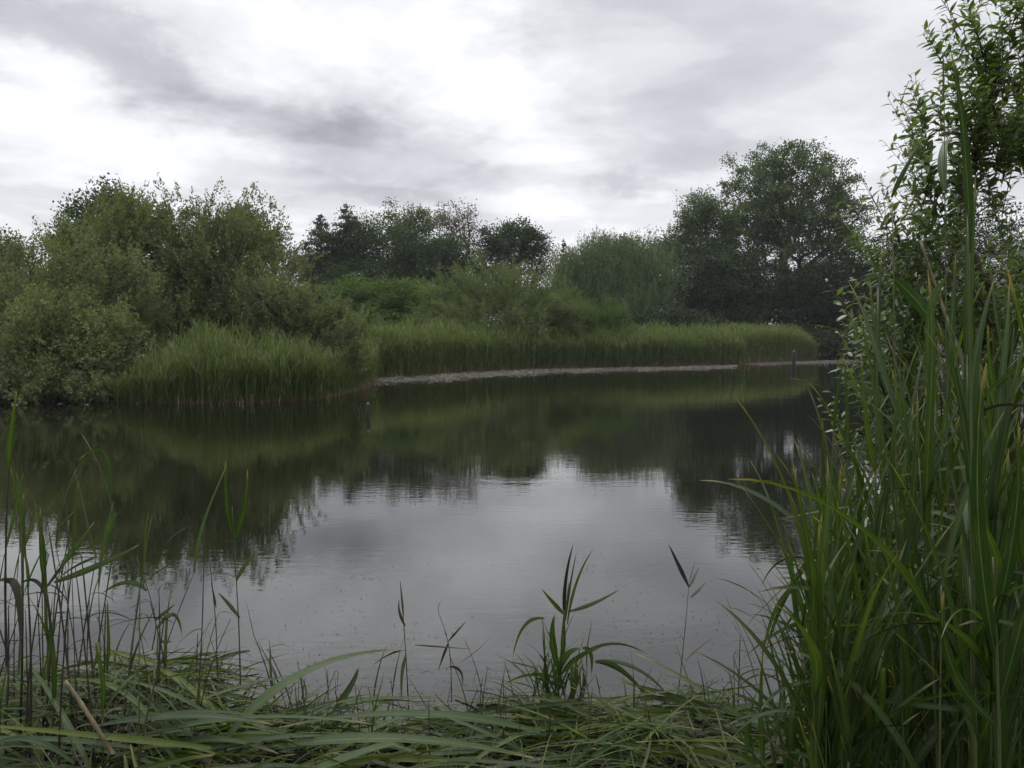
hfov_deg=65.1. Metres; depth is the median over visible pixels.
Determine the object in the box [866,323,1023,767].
reed
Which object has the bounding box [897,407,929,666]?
reed
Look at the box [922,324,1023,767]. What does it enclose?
reed
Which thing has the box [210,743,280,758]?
reed leaf
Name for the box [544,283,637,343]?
osier bush
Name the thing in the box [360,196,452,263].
broadleaf tree
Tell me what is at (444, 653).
reed
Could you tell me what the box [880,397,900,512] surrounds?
reed
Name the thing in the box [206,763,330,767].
reed leaf
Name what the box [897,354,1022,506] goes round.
reed
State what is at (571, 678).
reed
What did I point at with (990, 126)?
goat willow
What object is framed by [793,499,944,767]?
reed
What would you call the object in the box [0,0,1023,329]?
sky
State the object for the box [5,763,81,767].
reed leaf
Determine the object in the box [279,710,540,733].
reed leaf
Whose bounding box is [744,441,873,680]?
reed
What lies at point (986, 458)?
reed
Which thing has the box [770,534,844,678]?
reed
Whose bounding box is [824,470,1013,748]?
reed
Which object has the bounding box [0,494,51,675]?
reed
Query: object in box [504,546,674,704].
reed
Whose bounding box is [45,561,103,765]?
reed
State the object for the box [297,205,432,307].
alder tree
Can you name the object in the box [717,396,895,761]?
reed
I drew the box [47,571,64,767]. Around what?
reed
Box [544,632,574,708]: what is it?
reed
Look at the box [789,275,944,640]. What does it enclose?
reed
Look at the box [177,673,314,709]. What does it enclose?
reed leaf
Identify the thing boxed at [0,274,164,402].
willow bush
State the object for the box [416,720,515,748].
reed leaf
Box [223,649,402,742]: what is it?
reed leaf
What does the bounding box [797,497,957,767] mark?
reed
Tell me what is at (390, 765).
reed leaf
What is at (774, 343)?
reed bed
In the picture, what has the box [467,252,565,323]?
broadleaf tree
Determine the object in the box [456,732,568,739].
reed leaf
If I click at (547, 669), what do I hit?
reed
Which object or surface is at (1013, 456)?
reed
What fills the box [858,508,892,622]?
reed
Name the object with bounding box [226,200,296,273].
broadleaf tree
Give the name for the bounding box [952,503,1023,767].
reed
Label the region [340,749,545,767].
reed leaf
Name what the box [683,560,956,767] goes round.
reed
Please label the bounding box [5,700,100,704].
reed leaf
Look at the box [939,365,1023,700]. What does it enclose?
reed
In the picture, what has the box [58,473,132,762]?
reed
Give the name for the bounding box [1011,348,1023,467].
reed
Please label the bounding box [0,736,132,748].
reed leaf
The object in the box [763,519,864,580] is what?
reed
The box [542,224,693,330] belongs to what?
weeping willow
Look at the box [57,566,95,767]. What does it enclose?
reed
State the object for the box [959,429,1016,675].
reed
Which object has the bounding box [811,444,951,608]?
reed
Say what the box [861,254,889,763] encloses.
reed
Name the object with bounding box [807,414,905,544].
reed
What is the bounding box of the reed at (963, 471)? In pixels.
[924,379,1023,747]
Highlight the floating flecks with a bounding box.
[66,552,796,708]
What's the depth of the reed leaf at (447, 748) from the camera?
3.03 m
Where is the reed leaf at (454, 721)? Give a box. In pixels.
[413,702,548,730]
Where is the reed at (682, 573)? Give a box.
[669,546,710,694]
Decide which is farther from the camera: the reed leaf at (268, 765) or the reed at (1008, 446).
the reed at (1008, 446)
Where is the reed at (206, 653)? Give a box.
[175,611,237,702]
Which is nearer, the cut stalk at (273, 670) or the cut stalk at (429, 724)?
the cut stalk at (429, 724)
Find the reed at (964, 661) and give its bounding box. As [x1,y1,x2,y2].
[859,457,1023,767]
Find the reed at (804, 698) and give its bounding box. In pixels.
[734,579,930,726]
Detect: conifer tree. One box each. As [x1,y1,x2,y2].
[277,214,351,342]
[289,238,324,339]
[295,203,394,301]
[557,239,567,281]
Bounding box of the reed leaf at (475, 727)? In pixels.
[408,704,535,756]
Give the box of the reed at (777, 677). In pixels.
[759,610,805,746]
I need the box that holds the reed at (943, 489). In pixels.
[924,424,965,703]
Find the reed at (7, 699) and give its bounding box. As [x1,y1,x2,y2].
[3,552,19,750]
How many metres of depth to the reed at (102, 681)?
2.66 m
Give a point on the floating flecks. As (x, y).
(494, 628)
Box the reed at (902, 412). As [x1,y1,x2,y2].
[882,355,922,606]
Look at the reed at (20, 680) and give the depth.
2.66 m
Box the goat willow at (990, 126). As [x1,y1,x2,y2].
[817,0,1023,537]
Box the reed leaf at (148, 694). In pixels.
[123,676,175,722]
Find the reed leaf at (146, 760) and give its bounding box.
[28,746,176,767]
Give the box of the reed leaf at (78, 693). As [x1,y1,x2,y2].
[0,677,135,713]
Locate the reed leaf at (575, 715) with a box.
[513,714,624,721]
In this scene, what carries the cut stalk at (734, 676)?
on the flattened reeds at (677, 744)
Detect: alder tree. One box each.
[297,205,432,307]
[382,218,490,323]
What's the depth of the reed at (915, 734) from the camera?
2.20 m
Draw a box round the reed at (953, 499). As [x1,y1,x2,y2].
[862,364,1023,767]
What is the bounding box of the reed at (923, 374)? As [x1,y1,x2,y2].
[920,337,936,559]
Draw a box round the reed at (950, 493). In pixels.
[882,371,988,682]
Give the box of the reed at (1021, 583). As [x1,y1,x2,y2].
[913,491,1023,756]
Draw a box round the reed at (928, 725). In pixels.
[879,661,943,767]
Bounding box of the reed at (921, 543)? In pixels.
[782,309,1013,731]
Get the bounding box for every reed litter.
[745,360,886,364]
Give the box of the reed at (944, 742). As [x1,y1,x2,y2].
[921,385,1023,764]
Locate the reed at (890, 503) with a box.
[873,297,1023,529]
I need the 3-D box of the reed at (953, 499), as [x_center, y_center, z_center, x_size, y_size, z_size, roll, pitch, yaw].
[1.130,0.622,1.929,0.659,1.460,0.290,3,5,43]
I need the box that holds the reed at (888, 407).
[794,351,924,532]
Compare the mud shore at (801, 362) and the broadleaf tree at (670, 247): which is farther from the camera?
the broadleaf tree at (670, 247)
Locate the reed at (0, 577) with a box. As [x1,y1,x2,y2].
[0,554,10,671]
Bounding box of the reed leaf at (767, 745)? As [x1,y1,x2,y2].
[756,722,803,758]
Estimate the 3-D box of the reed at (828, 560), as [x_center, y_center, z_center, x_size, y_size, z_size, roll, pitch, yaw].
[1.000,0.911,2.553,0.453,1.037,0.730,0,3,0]
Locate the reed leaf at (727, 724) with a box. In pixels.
[683,718,780,738]
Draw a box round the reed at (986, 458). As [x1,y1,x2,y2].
[888,377,1023,767]
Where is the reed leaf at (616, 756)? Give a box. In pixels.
[561,751,655,767]
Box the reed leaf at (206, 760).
[197,753,221,766]
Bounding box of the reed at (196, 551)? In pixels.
[79,468,225,766]
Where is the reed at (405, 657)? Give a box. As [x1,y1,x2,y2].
[375,582,408,706]
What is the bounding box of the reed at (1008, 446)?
[981,372,1023,496]
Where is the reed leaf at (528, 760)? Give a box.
[485,752,587,767]
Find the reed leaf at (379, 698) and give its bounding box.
[285,696,450,713]
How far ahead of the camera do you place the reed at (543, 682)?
3.48 m
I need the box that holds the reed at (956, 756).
[876,536,1023,767]
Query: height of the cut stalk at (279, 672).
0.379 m
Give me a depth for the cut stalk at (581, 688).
3.40 m
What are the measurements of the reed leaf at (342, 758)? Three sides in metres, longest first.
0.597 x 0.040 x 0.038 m
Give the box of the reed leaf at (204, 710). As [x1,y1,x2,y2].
[133,709,253,722]
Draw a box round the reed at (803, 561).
[774,510,894,759]
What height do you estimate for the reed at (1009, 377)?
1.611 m
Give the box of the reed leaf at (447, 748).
[394,745,514,752]
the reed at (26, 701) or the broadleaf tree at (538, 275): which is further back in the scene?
the broadleaf tree at (538, 275)
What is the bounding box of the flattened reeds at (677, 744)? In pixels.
[0,624,922,767]
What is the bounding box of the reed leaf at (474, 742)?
[387,742,527,750]
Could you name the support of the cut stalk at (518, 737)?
in the flattened reeds at (677, 744)
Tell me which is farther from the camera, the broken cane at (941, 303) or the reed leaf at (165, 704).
the reed leaf at (165, 704)
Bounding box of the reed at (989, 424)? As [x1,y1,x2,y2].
[901,361,1023,615]
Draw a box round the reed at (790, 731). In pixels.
[740,623,808,767]
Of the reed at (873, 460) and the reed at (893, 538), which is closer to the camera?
the reed at (873, 460)
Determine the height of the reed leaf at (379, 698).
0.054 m
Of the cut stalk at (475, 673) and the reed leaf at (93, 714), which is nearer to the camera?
the reed leaf at (93, 714)
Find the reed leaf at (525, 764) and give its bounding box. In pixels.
[429,759,573,767]
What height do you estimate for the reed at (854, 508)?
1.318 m
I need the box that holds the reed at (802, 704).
[742,549,807,767]
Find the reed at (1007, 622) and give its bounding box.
[959,619,1023,690]
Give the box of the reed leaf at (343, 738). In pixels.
[278,732,539,759]
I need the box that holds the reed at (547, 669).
[519,637,582,706]
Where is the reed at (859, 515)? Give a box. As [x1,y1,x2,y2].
[754,461,929,595]
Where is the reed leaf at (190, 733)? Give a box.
[95,731,225,739]
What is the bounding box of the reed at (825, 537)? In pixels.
[700,458,929,767]
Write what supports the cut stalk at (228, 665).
on the flattened reeds at (677, 744)
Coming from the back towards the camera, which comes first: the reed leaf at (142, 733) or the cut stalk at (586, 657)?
the cut stalk at (586, 657)
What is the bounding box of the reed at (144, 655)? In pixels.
[134,599,149,699]
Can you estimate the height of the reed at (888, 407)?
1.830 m
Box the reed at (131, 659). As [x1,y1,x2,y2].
[119,518,157,767]
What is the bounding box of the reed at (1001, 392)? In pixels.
[846,283,1023,765]
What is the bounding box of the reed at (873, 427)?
[853,362,925,524]
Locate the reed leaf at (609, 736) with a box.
[582,711,682,751]
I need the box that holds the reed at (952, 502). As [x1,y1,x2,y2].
[893,408,1017,676]
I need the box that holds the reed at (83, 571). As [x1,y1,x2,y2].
[39,508,137,675]
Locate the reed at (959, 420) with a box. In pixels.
[921,380,1007,548]
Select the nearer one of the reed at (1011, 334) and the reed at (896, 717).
the reed at (896, 717)
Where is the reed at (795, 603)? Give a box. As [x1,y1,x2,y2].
[751,439,896,767]
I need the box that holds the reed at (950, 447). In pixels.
[891,357,983,723]
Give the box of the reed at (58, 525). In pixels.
[24,468,123,729]
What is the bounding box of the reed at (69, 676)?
[44,521,96,765]
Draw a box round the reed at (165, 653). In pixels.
[126,592,170,708]
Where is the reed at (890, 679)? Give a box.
[888,488,965,760]
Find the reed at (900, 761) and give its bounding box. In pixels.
[846,611,916,767]
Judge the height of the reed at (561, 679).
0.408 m
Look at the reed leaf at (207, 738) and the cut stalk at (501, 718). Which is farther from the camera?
the cut stalk at (501, 718)
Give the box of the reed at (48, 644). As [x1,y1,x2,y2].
[0,472,82,760]
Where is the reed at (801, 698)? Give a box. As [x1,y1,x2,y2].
[714,577,884,758]
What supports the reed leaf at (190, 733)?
on the flattened reeds at (677, 744)
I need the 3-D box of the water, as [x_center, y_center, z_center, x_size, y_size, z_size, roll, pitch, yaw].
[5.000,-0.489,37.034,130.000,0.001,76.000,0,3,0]
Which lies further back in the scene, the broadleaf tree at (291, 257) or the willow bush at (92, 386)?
the broadleaf tree at (291, 257)
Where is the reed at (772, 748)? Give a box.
[720,587,860,767]
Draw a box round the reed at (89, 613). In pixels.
[33,566,111,728]
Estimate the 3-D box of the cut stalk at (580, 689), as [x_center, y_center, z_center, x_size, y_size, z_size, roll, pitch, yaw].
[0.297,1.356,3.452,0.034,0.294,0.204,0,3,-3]
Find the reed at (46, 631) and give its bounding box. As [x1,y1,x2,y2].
[24,504,52,741]
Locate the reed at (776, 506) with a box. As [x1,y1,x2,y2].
[683,438,922,742]
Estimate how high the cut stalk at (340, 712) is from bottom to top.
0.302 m
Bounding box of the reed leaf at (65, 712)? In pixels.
[0,708,137,721]
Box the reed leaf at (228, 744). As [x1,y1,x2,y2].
[165,734,325,759]
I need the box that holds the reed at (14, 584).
[4,391,23,666]
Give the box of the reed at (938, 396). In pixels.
[937,384,956,455]
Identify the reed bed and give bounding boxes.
[350,311,747,377]
[719,320,819,363]
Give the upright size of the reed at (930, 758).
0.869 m
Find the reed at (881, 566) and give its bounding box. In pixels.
[775,497,930,767]
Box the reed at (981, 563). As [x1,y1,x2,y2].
[940,363,1023,767]
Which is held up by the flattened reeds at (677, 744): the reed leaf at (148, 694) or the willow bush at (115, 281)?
the reed leaf at (148, 694)
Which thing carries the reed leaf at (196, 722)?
on the flattened reeds at (677, 744)
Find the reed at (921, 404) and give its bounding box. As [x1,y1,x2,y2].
[886,355,941,731]
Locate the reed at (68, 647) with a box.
[43,488,103,698]
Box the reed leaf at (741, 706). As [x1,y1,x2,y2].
[669,702,801,730]
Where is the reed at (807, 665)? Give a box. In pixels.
[777,563,882,764]
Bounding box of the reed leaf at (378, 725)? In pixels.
[317,703,442,762]
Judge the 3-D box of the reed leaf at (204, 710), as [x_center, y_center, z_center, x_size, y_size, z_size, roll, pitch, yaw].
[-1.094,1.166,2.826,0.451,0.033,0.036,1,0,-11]
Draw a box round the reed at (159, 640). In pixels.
[154,583,174,748]
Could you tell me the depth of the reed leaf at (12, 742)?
2.82 m
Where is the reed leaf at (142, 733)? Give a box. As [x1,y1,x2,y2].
[66,733,201,743]
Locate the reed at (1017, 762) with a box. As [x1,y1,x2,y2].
[915,308,1023,767]
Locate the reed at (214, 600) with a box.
[205,528,217,686]
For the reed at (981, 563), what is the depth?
1.51 m
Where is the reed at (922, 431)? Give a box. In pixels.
[757,376,962,742]
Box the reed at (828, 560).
[726,511,902,767]
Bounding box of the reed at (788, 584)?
[763,552,809,673]
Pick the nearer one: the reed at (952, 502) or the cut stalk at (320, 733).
the reed at (952, 502)
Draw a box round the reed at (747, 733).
[744,650,783,763]
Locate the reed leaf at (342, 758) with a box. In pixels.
[316,736,435,767]
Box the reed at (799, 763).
[763,669,895,767]
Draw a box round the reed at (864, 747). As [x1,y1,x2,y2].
[744,554,1023,767]
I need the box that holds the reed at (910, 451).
[865,380,926,618]
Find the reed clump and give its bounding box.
[105,300,380,403]
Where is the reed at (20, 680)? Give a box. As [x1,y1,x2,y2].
[0,674,30,744]
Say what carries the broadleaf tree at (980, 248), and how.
on the ground
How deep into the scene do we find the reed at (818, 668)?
1.82 m
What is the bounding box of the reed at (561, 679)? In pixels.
[538,614,581,699]
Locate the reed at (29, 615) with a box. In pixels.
[16,474,37,767]
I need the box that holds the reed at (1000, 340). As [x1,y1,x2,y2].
[904,252,1023,456]
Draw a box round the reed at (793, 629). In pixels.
[734,517,891,755]
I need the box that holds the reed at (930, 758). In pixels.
[897,593,965,767]
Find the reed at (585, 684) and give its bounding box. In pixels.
[569,650,600,704]
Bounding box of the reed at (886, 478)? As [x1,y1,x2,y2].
[874,423,956,562]
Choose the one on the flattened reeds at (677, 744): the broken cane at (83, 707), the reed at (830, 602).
the broken cane at (83, 707)
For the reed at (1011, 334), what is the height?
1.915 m
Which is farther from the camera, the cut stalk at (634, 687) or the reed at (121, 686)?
the cut stalk at (634, 687)
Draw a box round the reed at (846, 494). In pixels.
[741,395,936,662]
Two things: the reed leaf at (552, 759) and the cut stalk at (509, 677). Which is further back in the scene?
the cut stalk at (509, 677)
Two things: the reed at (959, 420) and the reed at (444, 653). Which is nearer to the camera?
the reed at (959, 420)
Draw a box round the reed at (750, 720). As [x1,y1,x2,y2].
[730,562,880,767]
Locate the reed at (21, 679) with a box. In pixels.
[0,468,72,757]
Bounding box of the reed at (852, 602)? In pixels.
[756,402,1017,767]
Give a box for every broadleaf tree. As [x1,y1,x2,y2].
[0,224,39,277]
[24,172,161,262]
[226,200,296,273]
[270,242,308,288]
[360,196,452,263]
[424,197,487,265]
[467,214,558,306]
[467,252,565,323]
[616,230,697,297]
[655,184,768,297]
[659,245,794,328]
[724,246,905,329]
[760,235,941,342]
[883,189,1023,354]
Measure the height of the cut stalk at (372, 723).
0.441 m
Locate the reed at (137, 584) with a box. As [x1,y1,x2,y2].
[103,545,195,649]
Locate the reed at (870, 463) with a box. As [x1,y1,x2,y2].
[826,392,986,570]
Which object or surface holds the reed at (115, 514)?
on the flattened reeds at (677, 744)
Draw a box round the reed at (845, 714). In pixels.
[739,454,962,767]
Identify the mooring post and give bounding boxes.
[365,403,369,416]
[792,350,795,368]
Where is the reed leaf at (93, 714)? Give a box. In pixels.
[34,710,141,723]
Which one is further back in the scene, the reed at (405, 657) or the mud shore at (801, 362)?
the mud shore at (801, 362)
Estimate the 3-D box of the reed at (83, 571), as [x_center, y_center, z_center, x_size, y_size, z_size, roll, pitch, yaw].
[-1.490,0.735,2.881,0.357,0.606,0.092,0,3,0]
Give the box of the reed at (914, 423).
[886,376,916,614]
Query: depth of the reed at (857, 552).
2.78 m
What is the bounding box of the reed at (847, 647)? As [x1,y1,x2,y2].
[759,609,877,766]
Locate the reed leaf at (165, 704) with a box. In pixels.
[104,692,295,717]
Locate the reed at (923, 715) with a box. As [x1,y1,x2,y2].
[880,549,967,767]
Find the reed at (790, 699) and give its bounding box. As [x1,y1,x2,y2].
[764,602,856,767]
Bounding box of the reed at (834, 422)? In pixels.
[812,357,848,630]
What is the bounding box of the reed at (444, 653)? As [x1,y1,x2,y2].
[417,602,489,701]
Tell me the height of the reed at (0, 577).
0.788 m
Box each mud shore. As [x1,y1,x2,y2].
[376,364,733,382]
[745,359,871,364]
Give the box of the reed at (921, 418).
[870,392,925,553]
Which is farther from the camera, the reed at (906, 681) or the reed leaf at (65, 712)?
the reed leaf at (65, 712)
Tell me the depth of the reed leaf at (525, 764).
2.77 m
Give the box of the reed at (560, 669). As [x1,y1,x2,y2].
[553,611,582,707]
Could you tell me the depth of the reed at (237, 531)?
3.53 m
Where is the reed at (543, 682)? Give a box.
[507,616,574,700]
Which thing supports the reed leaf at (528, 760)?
on the flattened reeds at (677, 744)
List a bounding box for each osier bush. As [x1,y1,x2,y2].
[395,246,600,336]
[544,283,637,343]
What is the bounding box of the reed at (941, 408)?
[915,352,987,544]
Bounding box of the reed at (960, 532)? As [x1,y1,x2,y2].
[876,523,1019,634]
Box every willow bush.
[0,227,183,373]
[0,228,58,313]
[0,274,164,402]
[0,357,135,404]
[1,175,208,377]
[16,245,320,353]
[109,172,328,361]
[230,260,379,374]
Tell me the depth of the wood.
95.32 m
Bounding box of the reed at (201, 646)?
[162,524,234,735]
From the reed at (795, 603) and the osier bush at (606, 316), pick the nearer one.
the reed at (795, 603)
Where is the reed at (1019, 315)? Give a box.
[893,268,1023,752]
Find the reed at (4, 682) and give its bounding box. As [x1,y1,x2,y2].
[0,605,37,735]
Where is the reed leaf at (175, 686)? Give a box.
[152,684,222,694]
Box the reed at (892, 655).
[800,466,1011,755]
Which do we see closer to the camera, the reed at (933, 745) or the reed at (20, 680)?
the reed at (933, 745)
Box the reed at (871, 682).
[780,508,931,767]
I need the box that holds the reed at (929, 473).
[764,268,1023,767]
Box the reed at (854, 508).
[780,461,906,600]
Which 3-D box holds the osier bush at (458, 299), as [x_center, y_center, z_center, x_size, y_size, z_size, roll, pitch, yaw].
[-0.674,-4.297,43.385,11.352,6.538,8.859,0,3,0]
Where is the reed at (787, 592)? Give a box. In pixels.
[746,503,954,671]
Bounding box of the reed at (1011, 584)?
[955,460,1013,739]
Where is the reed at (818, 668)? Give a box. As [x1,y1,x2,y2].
[773,464,937,767]
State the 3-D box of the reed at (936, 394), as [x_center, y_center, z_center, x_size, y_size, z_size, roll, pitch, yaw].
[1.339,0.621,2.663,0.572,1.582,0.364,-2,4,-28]
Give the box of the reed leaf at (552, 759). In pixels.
[546,752,672,760]
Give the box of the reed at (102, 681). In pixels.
[95,500,147,767]
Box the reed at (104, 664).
[103,604,119,757]
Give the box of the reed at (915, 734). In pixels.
[886,335,981,751]
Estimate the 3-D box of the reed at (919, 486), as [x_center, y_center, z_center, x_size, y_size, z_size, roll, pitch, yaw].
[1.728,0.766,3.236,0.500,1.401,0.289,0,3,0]
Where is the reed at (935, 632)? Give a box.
[839,535,957,767]
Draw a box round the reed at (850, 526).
[793,410,909,759]
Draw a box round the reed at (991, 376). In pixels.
[935,301,1022,611]
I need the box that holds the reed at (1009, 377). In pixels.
[960,329,1013,494]
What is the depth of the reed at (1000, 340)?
3.12 m
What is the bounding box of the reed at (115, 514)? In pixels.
[59,436,117,666]
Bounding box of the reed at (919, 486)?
[906,402,962,556]
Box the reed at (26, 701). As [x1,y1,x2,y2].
[5,504,48,767]
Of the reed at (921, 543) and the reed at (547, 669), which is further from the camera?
the reed at (547, 669)
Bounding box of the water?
[0,359,1023,767]
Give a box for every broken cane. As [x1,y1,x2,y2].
[63,680,114,754]
[919,240,963,371]
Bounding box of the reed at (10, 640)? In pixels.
[0,605,39,675]
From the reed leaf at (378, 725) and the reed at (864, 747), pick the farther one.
the reed leaf at (378, 725)
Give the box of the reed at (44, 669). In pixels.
[14,593,70,754]
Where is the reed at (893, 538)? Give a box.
[878,464,951,549]
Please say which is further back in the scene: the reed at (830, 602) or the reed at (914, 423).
the reed at (914, 423)
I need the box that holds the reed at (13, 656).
[0,530,19,697]
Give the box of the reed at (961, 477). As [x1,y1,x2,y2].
[935,416,965,542]
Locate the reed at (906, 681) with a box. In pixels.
[824,328,963,767]
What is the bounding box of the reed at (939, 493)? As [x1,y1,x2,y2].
[855,273,1018,767]
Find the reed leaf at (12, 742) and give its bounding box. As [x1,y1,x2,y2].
[4,742,20,743]
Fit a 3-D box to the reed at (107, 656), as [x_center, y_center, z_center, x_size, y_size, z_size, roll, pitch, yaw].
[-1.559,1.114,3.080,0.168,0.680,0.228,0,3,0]
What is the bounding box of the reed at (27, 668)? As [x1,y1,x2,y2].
[1,600,58,744]
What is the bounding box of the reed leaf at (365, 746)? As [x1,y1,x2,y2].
[337,730,422,756]
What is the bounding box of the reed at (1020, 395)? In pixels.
[985,324,1023,409]
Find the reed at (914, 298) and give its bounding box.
[869,136,944,756]
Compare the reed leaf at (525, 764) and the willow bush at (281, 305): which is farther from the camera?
the willow bush at (281, 305)
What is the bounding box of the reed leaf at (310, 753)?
[256,750,408,766]
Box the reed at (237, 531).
[218,461,258,687]
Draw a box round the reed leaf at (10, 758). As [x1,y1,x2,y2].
[0,755,22,761]
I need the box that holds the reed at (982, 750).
[960,177,1023,767]
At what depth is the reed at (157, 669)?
3.01 m
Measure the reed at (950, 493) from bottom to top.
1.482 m
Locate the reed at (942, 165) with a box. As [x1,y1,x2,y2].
[925,57,955,767]
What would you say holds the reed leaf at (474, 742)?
on the flattened reeds at (677, 744)
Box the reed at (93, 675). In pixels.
[52,511,117,767]
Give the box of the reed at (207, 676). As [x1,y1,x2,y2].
[177,619,230,733]
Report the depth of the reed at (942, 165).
1.91 m
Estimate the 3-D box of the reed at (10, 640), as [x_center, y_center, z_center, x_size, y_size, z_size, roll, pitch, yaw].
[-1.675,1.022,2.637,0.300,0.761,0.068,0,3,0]
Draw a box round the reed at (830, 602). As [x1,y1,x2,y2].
[757,478,925,748]
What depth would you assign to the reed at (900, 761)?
2.07 m
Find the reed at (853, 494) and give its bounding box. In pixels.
[780,432,886,594]
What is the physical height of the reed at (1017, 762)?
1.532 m
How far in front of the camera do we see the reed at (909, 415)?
2.92 m
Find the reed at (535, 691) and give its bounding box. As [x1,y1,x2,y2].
[494,656,550,700]
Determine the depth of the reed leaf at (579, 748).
2.97 m
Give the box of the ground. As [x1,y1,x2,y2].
[13,338,1023,766]
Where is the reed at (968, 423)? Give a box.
[937,52,994,767]
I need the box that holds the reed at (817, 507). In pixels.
[757,450,923,639]
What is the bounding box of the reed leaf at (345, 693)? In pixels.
[333,667,358,710]
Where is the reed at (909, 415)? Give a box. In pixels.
[799,321,1017,726]
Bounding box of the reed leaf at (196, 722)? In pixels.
[136,714,370,735]
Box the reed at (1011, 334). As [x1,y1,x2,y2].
[1005,292,1023,422]
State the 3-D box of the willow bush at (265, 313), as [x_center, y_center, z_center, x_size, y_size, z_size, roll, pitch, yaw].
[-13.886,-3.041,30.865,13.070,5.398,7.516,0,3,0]
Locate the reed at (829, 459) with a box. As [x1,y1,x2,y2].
[748,391,891,633]
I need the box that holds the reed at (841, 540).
[784,482,842,659]
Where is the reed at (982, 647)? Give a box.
[906,389,1023,767]
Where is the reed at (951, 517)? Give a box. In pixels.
[869,429,1023,767]
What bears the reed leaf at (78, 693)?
on the flattened reeds at (677, 744)
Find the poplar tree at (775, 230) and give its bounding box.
[707,136,885,323]
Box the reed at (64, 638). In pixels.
[8,483,100,764]
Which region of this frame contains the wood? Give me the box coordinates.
[131,260,1022,343]
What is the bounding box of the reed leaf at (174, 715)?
[98,712,273,725]
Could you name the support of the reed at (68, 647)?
on the flattened reeds at (677, 744)
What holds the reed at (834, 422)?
on the ground
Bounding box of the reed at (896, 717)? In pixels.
[828,391,959,767]
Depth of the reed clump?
20.67 m
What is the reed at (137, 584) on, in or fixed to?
on the flattened reeds at (677, 744)
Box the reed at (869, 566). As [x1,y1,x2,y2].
[853,515,920,767]
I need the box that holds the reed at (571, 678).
[546,635,584,698]
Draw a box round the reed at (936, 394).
[910,334,989,666]
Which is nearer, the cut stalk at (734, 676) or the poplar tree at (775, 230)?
the cut stalk at (734, 676)
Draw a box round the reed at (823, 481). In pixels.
[768,422,845,615]
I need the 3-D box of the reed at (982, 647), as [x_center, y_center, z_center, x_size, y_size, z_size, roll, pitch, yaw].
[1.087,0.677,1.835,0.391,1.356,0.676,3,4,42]
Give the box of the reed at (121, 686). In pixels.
[102,512,165,759]
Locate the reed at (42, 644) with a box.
[32,575,44,722]
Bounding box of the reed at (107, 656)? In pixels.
[97,600,123,763]
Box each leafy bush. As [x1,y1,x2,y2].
[313,270,445,335]
[606,305,722,333]
[806,325,923,359]
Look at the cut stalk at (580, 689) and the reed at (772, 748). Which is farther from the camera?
the cut stalk at (580, 689)
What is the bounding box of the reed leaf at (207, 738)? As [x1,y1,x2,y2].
[151,735,278,756]
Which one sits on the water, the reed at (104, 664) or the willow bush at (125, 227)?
the reed at (104, 664)
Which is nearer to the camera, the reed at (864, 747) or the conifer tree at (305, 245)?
the reed at (864, 747)
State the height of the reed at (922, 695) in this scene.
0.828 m
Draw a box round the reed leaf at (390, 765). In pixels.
[332,752,405,767]
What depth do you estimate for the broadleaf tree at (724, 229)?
66.58 m
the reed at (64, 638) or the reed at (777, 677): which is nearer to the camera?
the reed at (64, 638)
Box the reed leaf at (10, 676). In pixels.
[0,673,72,687]
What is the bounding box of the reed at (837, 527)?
[740,469,880,723]
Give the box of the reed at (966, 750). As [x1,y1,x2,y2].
[951,678,967,767]
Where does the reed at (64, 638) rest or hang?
on the ground
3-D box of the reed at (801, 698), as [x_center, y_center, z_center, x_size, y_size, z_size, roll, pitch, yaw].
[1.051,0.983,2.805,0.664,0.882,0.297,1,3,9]
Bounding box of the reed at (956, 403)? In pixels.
[948,320,963,464]
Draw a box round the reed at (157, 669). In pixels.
[151,610,178,756]
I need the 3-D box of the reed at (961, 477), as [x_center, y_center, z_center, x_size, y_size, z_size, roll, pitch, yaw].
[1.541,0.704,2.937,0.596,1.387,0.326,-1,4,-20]
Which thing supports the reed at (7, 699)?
on the ground
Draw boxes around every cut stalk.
[109,620,131,698]
[136,668,137,746]
[156,632,177,682]
[168,628,205,708]
[182,681,202,767]
[196,633,197,679]
[207,631,251,699]
[229,685,251,764]
[246,603,276,710]
[252,638,286,707]
[267,644,293,704]
[269,641,274,685]
[269,682,293,724]
[290,659,315,760]
[294,673,312,718]
[295,690,320,758]
[301,677,306,706]
[316,713,323,760]
[318,644,340,699]
[318,670,338,710]
[321,700,331,748]
[334,689,346,750]
[344,674,383,766]
[344,685,361,750]
[354,680,380,767]
[366,643,387,708]
[390,627,407,702]
[428,699,429,754]
[449,655,467,709]
[465,641,482,699]
[472,674,483,723]
[481,667,487,714]
[495,664,505,717]
[497,654,514,704]
[497,698,507,760]
[505,688,505,730]
[517,705,524,759]
[544,699,567,749]
[547,704,551,761]
[576,672,587,705]
[577,670,585,704]
[580,685,625,757]
[581,622,606,709]
[630,650,650,707]
[640,688,652,758]
[696,655,707,733]
[703,655,736,710]
[709,650,745,696]
[722,666,734,708]
[731,653,747,712]
[734,626,751,700]
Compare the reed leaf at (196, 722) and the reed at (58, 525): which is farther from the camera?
the reed at (58, 525)
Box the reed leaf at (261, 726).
[205,709,295,739]
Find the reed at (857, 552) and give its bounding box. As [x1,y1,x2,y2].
[789,494,895,629]
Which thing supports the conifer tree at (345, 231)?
on the ground
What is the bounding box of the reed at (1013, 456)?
[981,308,1023,494]
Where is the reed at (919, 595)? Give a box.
[731,411,1023,767]
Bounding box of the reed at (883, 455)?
[851,388,952,659]
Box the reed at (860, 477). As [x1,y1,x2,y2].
[809,382,925,698]
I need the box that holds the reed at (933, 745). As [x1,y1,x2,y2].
[855,671,945,767]
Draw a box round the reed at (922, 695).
[918,648,954,767]
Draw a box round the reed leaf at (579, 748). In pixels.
[547,722,680,764]
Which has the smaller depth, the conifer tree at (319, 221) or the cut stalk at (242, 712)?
the cut stalk at (242, 712)

